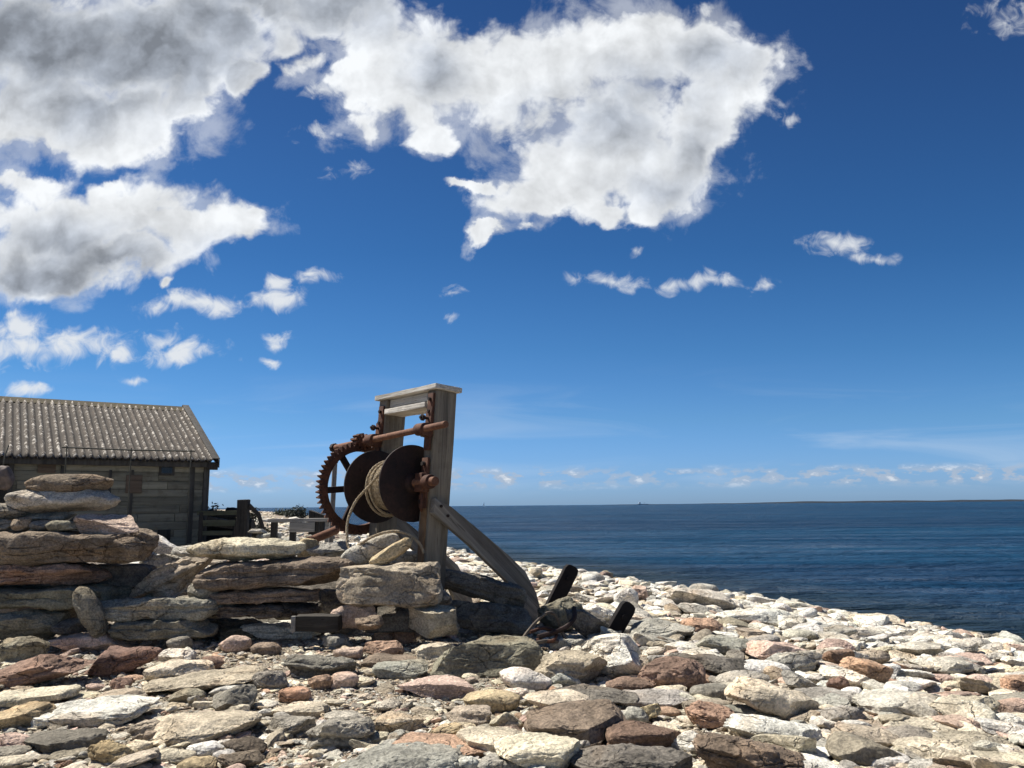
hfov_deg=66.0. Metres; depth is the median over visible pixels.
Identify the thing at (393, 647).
beach stone
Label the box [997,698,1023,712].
beach stone
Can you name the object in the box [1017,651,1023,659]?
beach stone
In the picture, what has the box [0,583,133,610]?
wall stone
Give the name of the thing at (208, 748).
beach stone
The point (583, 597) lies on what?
beach stone
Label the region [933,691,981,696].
beach stone
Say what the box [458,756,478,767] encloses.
beach stone
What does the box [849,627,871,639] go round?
beach stone
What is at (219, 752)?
beach stone
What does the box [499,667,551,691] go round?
beach stone
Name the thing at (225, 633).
beach stone
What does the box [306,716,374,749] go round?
beach stone
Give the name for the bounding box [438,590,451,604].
wall stone
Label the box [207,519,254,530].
old log
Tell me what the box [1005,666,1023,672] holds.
beach stone
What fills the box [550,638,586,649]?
beach stone
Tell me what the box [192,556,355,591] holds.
wall stone
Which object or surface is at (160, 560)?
wall stone
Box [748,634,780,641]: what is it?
beach stone
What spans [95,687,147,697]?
beach stone
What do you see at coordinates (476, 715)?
beach stone
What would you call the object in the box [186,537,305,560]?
wall stone
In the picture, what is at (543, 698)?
beach stone
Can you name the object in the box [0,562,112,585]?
wall stone
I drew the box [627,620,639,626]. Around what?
beach stone
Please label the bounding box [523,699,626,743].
beach stone
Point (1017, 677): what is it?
beach stone
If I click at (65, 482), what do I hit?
wall stone
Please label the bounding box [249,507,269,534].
bush
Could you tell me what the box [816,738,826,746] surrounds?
beach stone
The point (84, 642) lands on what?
beach stone
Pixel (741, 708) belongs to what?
beach stone
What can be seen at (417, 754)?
beach stone
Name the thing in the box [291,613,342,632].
squared timber
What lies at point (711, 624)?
beach stone
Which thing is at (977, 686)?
beach stone
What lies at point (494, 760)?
beach stone
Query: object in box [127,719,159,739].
beach stone
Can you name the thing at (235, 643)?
beach stone
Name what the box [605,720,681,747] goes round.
beach stone
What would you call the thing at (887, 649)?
beach stone
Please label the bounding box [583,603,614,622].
beach stone
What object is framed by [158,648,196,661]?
beach stone
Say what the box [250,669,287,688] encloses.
beach stone
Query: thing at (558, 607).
beach stone
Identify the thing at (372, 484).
hauling rope
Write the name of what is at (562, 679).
beach stone
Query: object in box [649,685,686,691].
beach stone
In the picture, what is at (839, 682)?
beach stone
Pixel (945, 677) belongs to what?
beach stone
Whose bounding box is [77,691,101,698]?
beach stone
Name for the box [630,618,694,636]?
beach stone
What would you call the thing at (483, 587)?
wall stone
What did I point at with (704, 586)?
beach stone
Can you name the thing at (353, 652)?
beach stone
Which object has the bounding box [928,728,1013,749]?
beach stone
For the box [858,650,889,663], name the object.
beach stone
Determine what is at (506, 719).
beach stone
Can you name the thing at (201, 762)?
beach stone
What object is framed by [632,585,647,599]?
beach stone
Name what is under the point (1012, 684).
beach stone
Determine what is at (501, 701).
beach stone
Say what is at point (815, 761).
beach stone
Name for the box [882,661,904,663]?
beach stone
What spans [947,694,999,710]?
beach stone
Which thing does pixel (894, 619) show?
beach stone
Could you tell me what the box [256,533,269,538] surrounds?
piled stone
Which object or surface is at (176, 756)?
beach stone
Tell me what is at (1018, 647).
beach stone
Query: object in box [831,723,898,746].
beach stone
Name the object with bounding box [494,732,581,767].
beach stone
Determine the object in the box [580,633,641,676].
beach stone
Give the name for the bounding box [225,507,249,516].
old log
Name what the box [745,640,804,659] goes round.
beach stone
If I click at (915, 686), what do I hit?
beach stone
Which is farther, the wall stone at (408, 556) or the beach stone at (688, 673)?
the wall stone at (408, 556)
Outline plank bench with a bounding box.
[267,518,328,559]
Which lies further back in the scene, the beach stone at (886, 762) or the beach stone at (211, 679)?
the beach stone at (211, 679)
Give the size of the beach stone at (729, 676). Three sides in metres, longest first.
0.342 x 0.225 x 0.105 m
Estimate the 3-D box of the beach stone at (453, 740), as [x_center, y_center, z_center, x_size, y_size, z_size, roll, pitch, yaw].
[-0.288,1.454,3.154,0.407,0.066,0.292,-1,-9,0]
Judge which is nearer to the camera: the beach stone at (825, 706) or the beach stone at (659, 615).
the beach stone at (825, 706)
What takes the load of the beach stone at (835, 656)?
on the loose shingle
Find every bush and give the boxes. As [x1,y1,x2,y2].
[208,502,223,510]
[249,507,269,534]
[251,525,258,537]
[270,508,304,515]
[282,505,308,517]
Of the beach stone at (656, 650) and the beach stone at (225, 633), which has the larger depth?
the beach stone at (225, 633)
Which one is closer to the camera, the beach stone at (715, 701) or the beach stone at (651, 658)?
the beach stone at (715, 701)
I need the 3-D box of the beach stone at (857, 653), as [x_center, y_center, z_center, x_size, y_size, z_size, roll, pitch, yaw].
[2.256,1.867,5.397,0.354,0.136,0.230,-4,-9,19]
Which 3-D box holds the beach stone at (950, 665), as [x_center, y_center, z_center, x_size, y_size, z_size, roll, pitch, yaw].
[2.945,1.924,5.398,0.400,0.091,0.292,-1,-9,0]
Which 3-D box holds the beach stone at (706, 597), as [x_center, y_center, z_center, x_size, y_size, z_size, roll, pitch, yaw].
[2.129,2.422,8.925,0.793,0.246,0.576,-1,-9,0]
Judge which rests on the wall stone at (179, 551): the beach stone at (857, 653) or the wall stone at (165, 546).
the wall stone at (165, 546)
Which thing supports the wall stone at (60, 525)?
on the wall stone at (31, 548)
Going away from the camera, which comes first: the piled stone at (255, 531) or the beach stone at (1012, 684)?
the beach stone at (1012, 684)
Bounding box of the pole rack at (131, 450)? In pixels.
[62,446,194,545]
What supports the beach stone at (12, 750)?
on the loose shingle
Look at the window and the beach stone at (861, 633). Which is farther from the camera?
the window
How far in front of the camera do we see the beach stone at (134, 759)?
3.08 m
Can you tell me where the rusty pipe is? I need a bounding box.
[306,526,338,541]
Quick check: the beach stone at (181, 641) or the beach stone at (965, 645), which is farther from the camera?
the beach stone at (965, 645)
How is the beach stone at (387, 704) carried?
on the loose shingle
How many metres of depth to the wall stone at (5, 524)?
6.06 m
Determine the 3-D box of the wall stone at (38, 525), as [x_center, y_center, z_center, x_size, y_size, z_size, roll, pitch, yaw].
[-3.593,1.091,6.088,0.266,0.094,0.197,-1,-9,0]
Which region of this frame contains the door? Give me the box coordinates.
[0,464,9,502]
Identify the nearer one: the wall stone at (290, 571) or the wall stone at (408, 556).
the wall stone at (290, 571)
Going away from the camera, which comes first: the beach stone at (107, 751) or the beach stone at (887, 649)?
the beach stone at (107, 751)
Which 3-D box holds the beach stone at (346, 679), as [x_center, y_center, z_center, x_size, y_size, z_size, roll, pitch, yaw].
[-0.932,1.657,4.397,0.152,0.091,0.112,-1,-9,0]
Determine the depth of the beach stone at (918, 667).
5.23 m
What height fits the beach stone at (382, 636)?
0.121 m
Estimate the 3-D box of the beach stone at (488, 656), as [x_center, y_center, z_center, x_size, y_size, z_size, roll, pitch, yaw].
[-0.146,1.689,4.900,0.680,0.216,0.516,-1,-9,0]
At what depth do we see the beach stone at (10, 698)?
4.11 m
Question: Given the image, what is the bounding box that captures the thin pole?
[328,462,337,542]
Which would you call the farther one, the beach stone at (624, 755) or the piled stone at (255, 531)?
the piled stone at (255, 531)
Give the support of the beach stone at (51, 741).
on the loose shingle
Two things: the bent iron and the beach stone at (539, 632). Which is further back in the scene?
the beach stone at (539, 632)
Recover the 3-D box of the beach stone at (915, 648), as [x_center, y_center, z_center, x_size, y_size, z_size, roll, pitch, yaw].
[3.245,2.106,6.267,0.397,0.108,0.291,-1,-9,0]
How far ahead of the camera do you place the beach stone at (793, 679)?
4.26 m
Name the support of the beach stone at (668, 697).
on the loose shingle
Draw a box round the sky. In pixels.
[0,0,1023,507]
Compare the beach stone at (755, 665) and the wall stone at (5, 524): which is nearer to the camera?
the beach stone at (755, 665)
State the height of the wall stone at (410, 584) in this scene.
0.323 m
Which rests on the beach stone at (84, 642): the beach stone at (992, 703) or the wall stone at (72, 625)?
the wall stone at (72, 625)
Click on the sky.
(654, 251)
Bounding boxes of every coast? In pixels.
[618,503,721,504]
[722,499,1023,503]
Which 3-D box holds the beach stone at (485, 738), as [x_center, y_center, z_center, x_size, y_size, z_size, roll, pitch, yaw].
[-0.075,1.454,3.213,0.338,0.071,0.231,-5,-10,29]
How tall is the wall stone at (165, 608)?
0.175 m
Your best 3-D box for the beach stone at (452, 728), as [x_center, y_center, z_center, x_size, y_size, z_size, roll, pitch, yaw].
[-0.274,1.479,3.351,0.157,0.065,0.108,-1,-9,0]
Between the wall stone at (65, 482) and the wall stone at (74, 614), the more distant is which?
the wall stone at (74, 614)
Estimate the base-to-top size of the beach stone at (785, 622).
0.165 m
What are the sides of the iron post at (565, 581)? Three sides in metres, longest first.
0.656 x 0.133 x 0.082 m
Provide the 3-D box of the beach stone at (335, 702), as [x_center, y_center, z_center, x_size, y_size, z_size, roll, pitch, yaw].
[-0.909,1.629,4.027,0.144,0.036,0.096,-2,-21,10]
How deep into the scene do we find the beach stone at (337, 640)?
5.65 m
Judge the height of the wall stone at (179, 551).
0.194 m
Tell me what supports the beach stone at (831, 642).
on the loose shingle
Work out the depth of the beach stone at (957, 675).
5.16 m
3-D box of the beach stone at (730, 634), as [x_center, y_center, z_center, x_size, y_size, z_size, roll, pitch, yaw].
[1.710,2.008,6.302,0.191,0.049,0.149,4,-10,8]
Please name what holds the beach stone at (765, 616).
on the loose shingle
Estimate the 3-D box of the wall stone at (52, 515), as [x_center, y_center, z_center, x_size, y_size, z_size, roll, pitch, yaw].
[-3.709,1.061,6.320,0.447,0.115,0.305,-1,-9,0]
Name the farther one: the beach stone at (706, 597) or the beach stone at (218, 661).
the beach stone at (706, 597)
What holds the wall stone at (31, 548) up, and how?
on the wall stone at (77, 573)
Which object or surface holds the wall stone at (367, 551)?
on the wall stone at (290, 571)
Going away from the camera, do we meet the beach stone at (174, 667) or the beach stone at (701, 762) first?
the beach stone at (701, 762)
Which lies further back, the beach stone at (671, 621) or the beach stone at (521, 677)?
the beach stone at (671, 621)
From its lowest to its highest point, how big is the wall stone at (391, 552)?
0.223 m
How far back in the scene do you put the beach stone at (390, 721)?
3.51 m
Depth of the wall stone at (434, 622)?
5.57 m
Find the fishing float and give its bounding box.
[0,445,14,490]
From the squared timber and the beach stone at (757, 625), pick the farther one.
the beach stone at (757, 625)
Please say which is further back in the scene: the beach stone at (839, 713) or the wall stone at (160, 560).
the wall stone at (160, 560)
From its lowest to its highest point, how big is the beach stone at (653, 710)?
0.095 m
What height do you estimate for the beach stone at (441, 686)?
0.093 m
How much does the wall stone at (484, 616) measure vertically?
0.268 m
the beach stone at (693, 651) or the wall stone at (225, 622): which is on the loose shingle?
the wall stone at (225, 622)
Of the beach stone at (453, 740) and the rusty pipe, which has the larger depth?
the rusty pipe
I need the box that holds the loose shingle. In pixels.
[0,511,1023,767]
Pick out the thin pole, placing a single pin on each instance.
(333, 495)
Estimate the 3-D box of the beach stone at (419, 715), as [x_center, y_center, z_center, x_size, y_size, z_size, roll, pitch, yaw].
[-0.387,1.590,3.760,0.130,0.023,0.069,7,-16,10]
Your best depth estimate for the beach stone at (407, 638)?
5.83 m
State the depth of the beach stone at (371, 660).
4.93 m
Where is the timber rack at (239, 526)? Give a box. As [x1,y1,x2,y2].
[197,499,264,542]
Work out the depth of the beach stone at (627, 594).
8.44 m
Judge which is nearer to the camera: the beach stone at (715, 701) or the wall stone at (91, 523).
the beach stone at (715, 701)
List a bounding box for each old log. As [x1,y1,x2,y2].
[206,529,251,541]
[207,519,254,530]
[208,509,235,519]
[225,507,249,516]
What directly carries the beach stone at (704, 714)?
on the loose shingle
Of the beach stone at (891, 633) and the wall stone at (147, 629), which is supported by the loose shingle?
the wall stone at (147, 629)
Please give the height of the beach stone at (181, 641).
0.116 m
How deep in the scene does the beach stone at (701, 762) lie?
3.07 m
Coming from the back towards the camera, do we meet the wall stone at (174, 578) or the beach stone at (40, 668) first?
the wall stone at (174, 578)
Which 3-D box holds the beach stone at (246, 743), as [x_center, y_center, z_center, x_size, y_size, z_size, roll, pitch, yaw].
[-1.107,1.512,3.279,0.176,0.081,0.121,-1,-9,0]
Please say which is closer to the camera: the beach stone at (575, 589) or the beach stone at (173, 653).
the beach stone at (173, 653)
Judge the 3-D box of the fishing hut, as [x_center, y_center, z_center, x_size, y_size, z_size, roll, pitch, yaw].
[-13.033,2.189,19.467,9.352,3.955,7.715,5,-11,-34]
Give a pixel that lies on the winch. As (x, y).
(414, 483)
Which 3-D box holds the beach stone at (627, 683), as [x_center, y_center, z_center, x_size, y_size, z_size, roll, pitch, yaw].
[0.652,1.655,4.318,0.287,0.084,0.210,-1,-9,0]
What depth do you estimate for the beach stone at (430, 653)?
4.96 m
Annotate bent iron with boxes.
[537,606,576,638]
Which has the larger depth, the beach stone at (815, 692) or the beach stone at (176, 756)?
the beach stone at (815, 692)
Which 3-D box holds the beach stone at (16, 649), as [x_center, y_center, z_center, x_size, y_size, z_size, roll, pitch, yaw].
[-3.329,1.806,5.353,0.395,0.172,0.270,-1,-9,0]
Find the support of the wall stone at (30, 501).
on the wall stone at (52, 515)
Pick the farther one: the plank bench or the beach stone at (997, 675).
the plank bench
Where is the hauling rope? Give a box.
[345,460,424,553]
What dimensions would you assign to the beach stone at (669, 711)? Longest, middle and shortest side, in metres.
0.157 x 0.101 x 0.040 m
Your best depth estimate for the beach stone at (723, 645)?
5.26 m
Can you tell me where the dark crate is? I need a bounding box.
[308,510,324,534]
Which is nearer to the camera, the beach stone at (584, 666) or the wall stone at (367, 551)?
the beach stone at (584, 666)
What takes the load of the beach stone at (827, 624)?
on the loose shingle
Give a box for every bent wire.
[523,611,563,638]
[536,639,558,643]
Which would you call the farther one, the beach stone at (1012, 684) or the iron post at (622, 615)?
the iron post at (622, 615)
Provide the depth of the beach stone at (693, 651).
4.99 m
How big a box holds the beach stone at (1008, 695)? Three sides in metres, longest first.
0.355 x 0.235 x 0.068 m
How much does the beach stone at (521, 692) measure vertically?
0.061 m
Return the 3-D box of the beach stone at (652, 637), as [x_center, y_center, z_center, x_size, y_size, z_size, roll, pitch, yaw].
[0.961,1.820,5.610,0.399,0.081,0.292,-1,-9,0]
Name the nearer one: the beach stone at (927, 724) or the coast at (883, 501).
the beach stone at (927, 724)
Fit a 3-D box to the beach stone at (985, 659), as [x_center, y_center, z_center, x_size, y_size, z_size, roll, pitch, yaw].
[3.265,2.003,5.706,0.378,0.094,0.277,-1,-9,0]
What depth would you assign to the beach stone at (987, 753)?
3.09 m
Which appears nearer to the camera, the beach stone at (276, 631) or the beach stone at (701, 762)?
the beach stone at (701, 762)
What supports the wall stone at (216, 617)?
on the wall stone at (147, 629)
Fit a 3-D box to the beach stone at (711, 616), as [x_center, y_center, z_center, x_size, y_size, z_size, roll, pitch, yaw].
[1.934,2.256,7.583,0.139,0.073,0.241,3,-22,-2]
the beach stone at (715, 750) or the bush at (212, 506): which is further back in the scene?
the bush at (212, 506)
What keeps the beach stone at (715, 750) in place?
on the loose shingle
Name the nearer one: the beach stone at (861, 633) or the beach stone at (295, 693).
the beach stone at (295, 693)
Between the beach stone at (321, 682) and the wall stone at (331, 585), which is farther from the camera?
the wall stone at (331, 585)
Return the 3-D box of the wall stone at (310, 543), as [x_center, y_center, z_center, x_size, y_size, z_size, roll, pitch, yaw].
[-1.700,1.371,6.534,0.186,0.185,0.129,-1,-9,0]
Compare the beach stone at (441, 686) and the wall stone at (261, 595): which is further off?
the wall stone at (261, 595)
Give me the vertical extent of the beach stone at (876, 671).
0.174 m
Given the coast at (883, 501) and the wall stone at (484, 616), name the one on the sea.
the coast at (883, 501)
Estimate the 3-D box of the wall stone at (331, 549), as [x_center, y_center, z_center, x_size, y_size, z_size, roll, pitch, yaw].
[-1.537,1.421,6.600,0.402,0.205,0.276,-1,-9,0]
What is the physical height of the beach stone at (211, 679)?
0.102 m
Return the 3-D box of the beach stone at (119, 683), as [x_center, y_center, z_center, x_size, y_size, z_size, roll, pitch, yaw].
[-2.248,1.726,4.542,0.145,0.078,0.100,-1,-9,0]
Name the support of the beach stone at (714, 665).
on the loose shingle
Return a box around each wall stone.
[0,503,31,519]
[0,519,11,531]
[0,528,158,566]
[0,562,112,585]
[0,562,129,617]
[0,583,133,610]
[0,609,71,639]
[4,489,120,512]
[10,517,32,531]
[24,474,113,491]
[24,511,78,520]
[29,519,58,530]
[45,520,77,531]
[50,617,86,634]
[72,586,107,638]
[73,513,138,534]
[86,563,156,586]
[101,595,217,621]
[108,619,218,640]
[129,556,212,597]
[139,554,182,568]
[153,535,176,554]
[171,545,200,557]
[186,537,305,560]
[187,583,217,598]
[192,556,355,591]
[206,587,319,604]
[206,617,280,638]
[209,590,234,618]
[212,602,320,618]
[254,581,336,619]
[297,538,318,556]
[306,541,351,556]
[313,588,351,633]
[330,605,376,628]
[336,562,443,607]
[340,533,399,564]
[355,615,383,629]
[365,605,415,632]
[369,537,412,564]
[390,550,416,563]
[408,605,459,638]
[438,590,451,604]
[444,569,526,607]
[449,600,531,635]
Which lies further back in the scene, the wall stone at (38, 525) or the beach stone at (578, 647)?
the wall stone at (38, 525)
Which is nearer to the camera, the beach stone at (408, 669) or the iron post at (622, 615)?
the beach stone at (408, 669)
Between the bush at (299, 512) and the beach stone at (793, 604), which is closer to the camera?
the beach stone at (793, 604)
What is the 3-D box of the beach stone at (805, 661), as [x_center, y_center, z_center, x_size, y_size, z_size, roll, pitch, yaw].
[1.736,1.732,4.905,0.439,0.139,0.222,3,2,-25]
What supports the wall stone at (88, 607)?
on the beach stone at (84, 642)
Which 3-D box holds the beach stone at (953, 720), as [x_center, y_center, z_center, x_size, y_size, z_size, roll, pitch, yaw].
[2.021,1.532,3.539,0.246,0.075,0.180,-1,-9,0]
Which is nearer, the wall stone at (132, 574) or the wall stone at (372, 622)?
the wall stone at (372, 622)
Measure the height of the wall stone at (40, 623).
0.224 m
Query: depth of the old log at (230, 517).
20.00 m
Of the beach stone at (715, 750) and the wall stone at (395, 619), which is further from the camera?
the wall stone at (395, 619)
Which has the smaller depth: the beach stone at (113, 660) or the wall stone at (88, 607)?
the beach stone at (113, 660)
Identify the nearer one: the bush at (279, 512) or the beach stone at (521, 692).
the beach stone at (521, 692)
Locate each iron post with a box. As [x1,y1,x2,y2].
[545,564,577,604]
[608,601,634,632]
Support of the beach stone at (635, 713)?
on the loose shingle
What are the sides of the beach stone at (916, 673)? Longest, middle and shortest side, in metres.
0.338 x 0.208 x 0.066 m
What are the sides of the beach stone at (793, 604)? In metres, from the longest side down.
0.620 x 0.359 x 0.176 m
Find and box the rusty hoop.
[529,626,557,642]
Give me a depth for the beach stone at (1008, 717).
3.60 m
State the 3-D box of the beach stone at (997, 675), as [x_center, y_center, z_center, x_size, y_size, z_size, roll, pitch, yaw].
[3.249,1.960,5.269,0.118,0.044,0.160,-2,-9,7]
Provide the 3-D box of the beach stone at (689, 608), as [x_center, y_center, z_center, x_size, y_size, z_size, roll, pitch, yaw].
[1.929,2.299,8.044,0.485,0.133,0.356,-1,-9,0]
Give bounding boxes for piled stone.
[248,529,266,533]
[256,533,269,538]
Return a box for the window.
[159,459,174,475]
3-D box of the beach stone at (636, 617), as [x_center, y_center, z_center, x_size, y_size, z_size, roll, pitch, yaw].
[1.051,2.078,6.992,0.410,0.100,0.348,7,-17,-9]
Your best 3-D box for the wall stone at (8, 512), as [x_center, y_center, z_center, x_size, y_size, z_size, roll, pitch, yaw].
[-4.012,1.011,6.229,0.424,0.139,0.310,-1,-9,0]
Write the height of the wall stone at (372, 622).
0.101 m
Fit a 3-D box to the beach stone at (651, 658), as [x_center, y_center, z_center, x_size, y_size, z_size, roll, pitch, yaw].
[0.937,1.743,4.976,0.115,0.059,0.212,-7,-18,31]
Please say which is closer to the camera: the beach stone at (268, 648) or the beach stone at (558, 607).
the beach stone at (268, 648)
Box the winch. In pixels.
[315,383,539,639]
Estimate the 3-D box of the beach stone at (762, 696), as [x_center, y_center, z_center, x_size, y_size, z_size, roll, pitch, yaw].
[1.269,1.537,3.847,0.451,0.188,0.325,-1,-9,0]
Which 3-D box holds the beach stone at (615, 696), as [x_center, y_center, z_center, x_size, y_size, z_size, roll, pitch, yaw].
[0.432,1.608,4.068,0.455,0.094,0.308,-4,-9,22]
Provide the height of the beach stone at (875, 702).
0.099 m
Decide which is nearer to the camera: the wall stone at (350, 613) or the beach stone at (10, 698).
the beach stone at (10, 698)
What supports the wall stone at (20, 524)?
on the wall stone at (31, 548)
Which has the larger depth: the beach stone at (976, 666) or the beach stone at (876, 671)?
the beach stone at (976, 666)
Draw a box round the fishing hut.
[0,396,219,545]
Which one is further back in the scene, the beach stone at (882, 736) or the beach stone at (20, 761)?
the beach stone at (882, 736)
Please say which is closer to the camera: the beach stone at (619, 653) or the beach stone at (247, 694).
the beach stone at (247, 694)
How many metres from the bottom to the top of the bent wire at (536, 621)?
0.239 m
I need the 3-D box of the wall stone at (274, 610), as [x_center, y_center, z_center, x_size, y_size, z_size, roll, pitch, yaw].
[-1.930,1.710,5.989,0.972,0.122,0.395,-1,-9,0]
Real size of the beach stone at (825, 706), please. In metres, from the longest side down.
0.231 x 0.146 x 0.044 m
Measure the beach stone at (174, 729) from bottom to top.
0.108 m
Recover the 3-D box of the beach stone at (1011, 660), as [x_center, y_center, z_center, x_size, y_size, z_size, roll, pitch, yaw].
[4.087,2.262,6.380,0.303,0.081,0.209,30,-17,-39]
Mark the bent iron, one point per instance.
(569, 624)
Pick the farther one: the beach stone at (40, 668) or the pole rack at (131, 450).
the pole rack at (131, 450)
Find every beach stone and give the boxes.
[0,636,49,661]
[0,654,95,688]
[0,684,81,706]
[0,701,55,729]
[0,732,31,746]
[0,745,31,756]
[0,754,32,767]
[24,728,108,752]
[30,694,159,727]
[48,633,137,651]
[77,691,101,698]
[84,645,162,676]
[87,739,135,763]
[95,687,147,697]
[107,747,159,767]
[109,677,133,688]
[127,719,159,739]
[142,665,268,692]
[143,659,214,680]
[147,709,261,746]
[151,748,196,764]
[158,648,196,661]
[166,635,192,648]
[167,688,205,702]
[176,756,217,767]
[186,740,224,755]
[200,656,223,668]
[209,684,246,694]
[212,684,257,710]
[212,749,234,760]
[218,625,253,640]
[218,635,251,652]
[218,750,264,767]
[224,736,266,753]
[240,620,320,639]
[250,642,282,655]
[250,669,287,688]
[268,715,315,734]
[271,701,329,717]
[278,686,311,702]
[283,654,360,677]
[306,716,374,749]
[308,674,332,689]
[322,634,349,646]
[322,699,346,706]
[324,710,363,719]
[331,671,358,688]
[333,647,363,658]
[338,741,465,767]
[358,652,416,666]
[363,640,403,654]
[371,632,395,640]
[372,659,427,679]
[372,698,402,710]
[374,711,425,732]
[392,732,486,756]
[393,632,419,644]
[396,675,474,698]
[411,642,454,667]
[418,714,438,717]
[430,635,543,677]
[430,722,462,733]
[446,705,491,725]
[456,726,522,752]
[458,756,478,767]
[463,689,519,712]
[477,753,520,767]
[489,712,522,726]
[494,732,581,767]
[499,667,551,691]
[504,687,528,697]
[523,689,589,707]
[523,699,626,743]
[532,630,547,634]
[534,650,607,686]
[537,596,582,631]
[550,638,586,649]
[551,673,580,685]
[552,683,638,704]
[565,609,608,637]
[569,586,588,593]
[570,743,692,767]
[571,645,580,649]
[575,593,603,602]
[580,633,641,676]
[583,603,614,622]
[605,676,655,689]
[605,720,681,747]
[613,588,638,603]
[620,688,688,707]
[623,706,648,722]
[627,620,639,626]
[627,634,673,643]
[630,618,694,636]
[631,614,652,619]
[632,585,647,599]
[637,656,706,690]
[641,703,660,718]
[646,646,665,654]
[647,610,669,617]
[648,655,666,661]
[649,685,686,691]
[660,706,680,716]
[662,618,679,623]
[664,640,698,652]
[666,588,739,609]
[669,653,747,675]
[670,730,697,751]
[677,603,722,613]
[680,617,723,631]
[682,648,723,656]
[682,699,732,708]
[685,700,734,728]
[689,583,718,591]
[689,683,727,699]
[691,732,805,767]
[693,760,704,767]
[695,635,750,655]
[706,614,717,619]
[713,631,738,636]
[714,609,782,626]
[715,670,769,682]
[723,704,765,715]
[723,713,822,738]
[724,676,818,719]
[744,659,790,673]
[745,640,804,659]
[748,623,779,629]
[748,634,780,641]
[753,606,790,615]
[762,634,786,640]
[765,650,822,671]
[777,614,807,629]
[781,669,817,687]
[783,600,813,607]
[791,623,823,639]
[794,687,856,704]
[800,752,839,767]
[816,638,854,650]
[816,647,868,660]
[816,662,837,667]
[816,705,864,721]
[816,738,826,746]
[818,665,869,687]
[819,622,842,626]
[819,704,834,707]
[822,649,854,664]
[823,625,857,635]
[826,676,849,689]
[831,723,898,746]
[838,656,893,683]
[849,613,900,624]
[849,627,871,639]
[852,689,940,715]
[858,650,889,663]
[870,749,911,767]
[873,646,899,652]
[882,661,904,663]
[883,716,956,730]
[884,631,896,636]
[885,681,922,691]
[895,641,944,655]
[898,663,927,671]
[899,669,934,678]
[908,656,973,673]
[908,758,932,767]
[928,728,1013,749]
[929,674,954,682]
[931,714,991,734]
[933,631,965,638]
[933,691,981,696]
[935,638,977,653]
[938,652,993,665]
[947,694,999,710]
[951,673,966,677]
[953,677,1000,694]
[971,750,1006,756]
[972,663,985,672]
[973,717,1023,735]
[990,673,1006,677]
[990,692,1023,699]
[996,712,1023,725]
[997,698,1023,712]
[1000,655,1023,666]
[1000,678,1023,691]
[1003,643,1023,650]
[1003,674,1023,680]
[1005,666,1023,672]
[1012,712,1023,718]
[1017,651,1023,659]
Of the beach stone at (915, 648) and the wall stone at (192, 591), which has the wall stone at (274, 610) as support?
the wall stone at (192, 591)
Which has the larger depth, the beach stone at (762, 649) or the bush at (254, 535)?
the bush at (254, 535)
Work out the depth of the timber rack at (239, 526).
18.19 m
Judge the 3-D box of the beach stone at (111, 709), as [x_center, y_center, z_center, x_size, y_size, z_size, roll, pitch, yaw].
[-2.039,1.598,3.861,0.530,0.101,0.403,-1,-9,0]
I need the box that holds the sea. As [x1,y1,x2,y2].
[209,501,1023,639]
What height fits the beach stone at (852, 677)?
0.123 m
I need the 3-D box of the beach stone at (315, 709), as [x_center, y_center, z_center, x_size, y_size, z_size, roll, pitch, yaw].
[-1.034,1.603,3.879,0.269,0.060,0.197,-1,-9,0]
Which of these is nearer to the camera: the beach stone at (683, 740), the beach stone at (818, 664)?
the beach stone at (683, 740)
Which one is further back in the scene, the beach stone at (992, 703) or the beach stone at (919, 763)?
the beach stone at (992, 703)
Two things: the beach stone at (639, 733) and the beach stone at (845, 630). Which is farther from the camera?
the beach stone at (845, 630)
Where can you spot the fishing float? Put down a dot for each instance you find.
(7, 478)
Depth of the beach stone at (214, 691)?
4.27 m
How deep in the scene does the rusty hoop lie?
5.61 m
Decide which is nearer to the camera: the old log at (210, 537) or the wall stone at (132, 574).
the wall stone at (132, 574)
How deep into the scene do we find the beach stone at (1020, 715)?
3.74 m
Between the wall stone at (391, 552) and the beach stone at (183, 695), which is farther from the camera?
the wall stone at (391, 552)
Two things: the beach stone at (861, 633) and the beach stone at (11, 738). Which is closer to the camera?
the beach stone at (11, 738)

